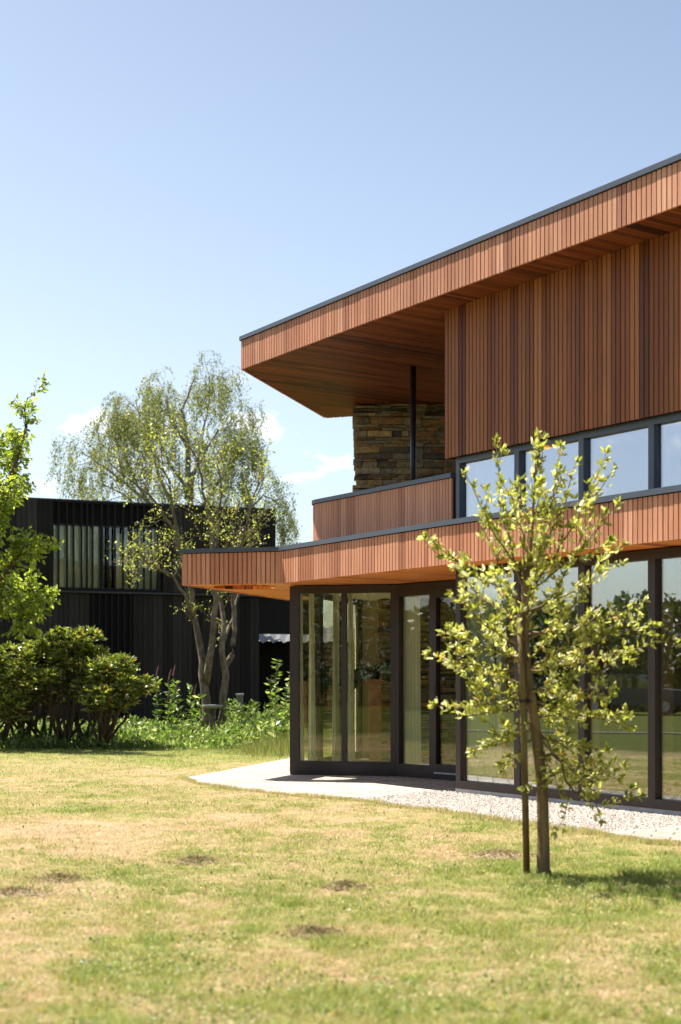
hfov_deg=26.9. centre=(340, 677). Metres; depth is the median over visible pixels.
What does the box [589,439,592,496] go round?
curtain
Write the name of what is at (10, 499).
cherry tree
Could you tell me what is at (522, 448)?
clerestory window
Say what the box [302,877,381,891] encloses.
dirt patch
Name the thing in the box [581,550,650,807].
ground window
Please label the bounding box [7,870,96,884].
dirt patch
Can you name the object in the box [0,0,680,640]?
sky
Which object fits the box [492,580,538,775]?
wing window
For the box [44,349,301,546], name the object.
birch tree
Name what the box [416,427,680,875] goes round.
apple tree
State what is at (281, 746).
tall grass
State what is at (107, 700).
rhododendron
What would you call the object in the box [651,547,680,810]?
ground window
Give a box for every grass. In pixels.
[221,723,307,758]
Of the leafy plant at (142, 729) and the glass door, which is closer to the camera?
the glass door
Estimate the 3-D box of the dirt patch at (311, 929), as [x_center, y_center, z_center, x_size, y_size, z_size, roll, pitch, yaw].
[-0.204,1.385,7.821,0.593,0.106,0.551,0,0,-37]
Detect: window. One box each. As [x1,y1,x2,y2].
[53,523,99,588]
[103,525,128,589]
[129,526,160,590]
[290,585,343,771]
[302,594,321,760]
[307,594,340,760]
[344,585,396,772]
[347,598,361,758]
[397,582,431,774]
[456,445,522,517]
[456,564,516,794]
[460,575,548,783]
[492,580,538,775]
[517,432,580,508]
[517,557,580,800]
[581,418,650,498]
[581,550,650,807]
[651,412,680,488]
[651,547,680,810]
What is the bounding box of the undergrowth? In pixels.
[0,695,289,749]
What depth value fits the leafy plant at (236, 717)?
30.56 m
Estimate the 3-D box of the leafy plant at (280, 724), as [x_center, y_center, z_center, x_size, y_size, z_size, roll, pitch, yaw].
[-1.150,0.518,28.092,0.678,1.808,1.191,0,0,-7]
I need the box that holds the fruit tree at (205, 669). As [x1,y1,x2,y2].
[92,403,282,730]
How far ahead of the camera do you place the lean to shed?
46.20 m
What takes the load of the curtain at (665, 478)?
hanging from the modern house
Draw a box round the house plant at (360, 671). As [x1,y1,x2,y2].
[339,658,389,691]
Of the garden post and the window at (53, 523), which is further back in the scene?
the window at (53, 523)
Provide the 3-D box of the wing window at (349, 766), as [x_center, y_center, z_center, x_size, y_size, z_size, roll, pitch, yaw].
[0.433,0.010,20.387,0.772,2.680,0.090,0,0,12]
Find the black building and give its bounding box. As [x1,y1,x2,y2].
[0,497,314,727]
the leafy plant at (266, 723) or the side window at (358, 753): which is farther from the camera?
the leafy plant at (266, 723)
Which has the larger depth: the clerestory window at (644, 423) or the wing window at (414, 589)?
the wing window at (414, 589)
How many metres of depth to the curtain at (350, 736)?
20.55 m
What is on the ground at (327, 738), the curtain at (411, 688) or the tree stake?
the tree stake
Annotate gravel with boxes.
[353,790,680,831]
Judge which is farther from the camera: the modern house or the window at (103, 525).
the window at (103, 525)
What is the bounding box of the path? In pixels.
[609,826,680,841]
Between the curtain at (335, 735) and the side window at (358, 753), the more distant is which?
the side window at (358, 753)
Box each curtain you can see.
[300,594,303,760]
[308,594,315,760]
[332,594,339,760]
[347,593,354,760]
[403,596,420,764]
[466,575,496,782]
[472,455,513,515]
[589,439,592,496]
[660,424,670,486]
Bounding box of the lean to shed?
[259,626,354,721]
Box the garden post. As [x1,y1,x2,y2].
[236,693,243,728]
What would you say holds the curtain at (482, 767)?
hanging from the modern house
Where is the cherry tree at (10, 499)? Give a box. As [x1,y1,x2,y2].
[0,370,63,645]
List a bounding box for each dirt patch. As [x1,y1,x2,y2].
[0,885,107,899]
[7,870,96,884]
[155,854,240,865]
[260,921,355,939]
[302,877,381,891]
[440,847,574,861]
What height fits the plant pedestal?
1.320 m
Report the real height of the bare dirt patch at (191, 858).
0.095 m
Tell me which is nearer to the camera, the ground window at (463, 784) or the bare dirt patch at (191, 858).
the bare dirt patch at (191, 858)
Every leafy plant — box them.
[109,721,172,743]
[150,664,196,736]
[150,719,216,745]
[175,682,206,739]
[224,698,260,740]
[253,712,288,741]
[264,658,289,739]
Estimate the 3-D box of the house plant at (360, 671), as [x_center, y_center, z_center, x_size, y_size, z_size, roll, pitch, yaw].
[0.427,-0.047,22.402,1.020,0.547,1.172,0,0,0]
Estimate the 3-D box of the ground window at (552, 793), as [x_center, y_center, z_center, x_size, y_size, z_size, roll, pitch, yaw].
[2.377,0.010,16.053,0.090,2.680,1.070,0,0,-34]
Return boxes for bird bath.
[202,705,222,734]
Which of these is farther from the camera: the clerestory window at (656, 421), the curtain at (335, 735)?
the curtain at (335, 735)
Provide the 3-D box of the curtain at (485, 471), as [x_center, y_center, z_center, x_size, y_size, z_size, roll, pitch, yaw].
[1.786,-2.283,17.246,0.060,0.786,0.987,0,0,-34]
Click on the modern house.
(439, 371)
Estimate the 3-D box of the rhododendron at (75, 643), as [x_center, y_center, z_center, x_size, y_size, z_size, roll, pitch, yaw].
[-5.579,0.174,29.077,2.318,2.550,1.710,0,0,0]
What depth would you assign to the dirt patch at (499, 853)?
11.20 m
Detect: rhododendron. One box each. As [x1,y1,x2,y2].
[0,639,87,744]
[0,655,60,747]
[21,625,115,745]
[69,651,160,746]
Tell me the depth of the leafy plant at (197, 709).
29.98 m
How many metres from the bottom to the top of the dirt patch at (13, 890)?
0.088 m
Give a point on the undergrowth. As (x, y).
(122, 737)
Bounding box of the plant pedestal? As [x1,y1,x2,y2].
[366,680,383,761]
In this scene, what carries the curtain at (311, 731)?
hanging from the modern house
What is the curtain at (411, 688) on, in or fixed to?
hanging from the modern house
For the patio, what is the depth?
19.05 m
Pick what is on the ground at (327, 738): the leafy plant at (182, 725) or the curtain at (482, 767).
the leafy plant at (182, 725)
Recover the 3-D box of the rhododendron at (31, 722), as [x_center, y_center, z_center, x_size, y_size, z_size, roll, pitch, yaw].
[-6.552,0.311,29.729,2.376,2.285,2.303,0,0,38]
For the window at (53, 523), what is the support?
in the black building
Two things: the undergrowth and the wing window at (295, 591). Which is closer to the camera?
the wing window at (295, 591)
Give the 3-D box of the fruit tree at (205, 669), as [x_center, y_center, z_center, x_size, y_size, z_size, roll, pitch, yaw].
[-3.577,-2.476,33.041,4.343,8.021,2.945,0,0,-13]
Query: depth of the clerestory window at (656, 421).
14.71 m
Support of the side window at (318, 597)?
in the modern house
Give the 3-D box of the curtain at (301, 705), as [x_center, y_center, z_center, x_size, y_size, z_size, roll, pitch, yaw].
[-0.570,0.029,20.686,0.093,2.602,0.040,0,0,12]
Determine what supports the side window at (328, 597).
in the modern house
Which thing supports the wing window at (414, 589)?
in the modern house
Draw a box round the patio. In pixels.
[190,758,455,797]
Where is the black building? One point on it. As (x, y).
(146, 627)
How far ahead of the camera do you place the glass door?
19.67 m
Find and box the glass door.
[431,580,455,776]
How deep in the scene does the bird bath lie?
31.43 m
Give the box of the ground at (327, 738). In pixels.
[0,722,680,1023]
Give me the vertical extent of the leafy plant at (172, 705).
1.710 m
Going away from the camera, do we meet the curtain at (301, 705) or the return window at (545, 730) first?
the return window at (545, 730)
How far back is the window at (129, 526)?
41.30 m
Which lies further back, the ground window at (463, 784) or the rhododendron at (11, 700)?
the rhododendron at (11, 700)
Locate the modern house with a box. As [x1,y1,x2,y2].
[179,153,680,814]
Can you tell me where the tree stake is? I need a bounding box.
[517,617,534,872]
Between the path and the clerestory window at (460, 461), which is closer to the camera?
the path
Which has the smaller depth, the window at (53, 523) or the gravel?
the gravel
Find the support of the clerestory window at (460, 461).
in the modern house

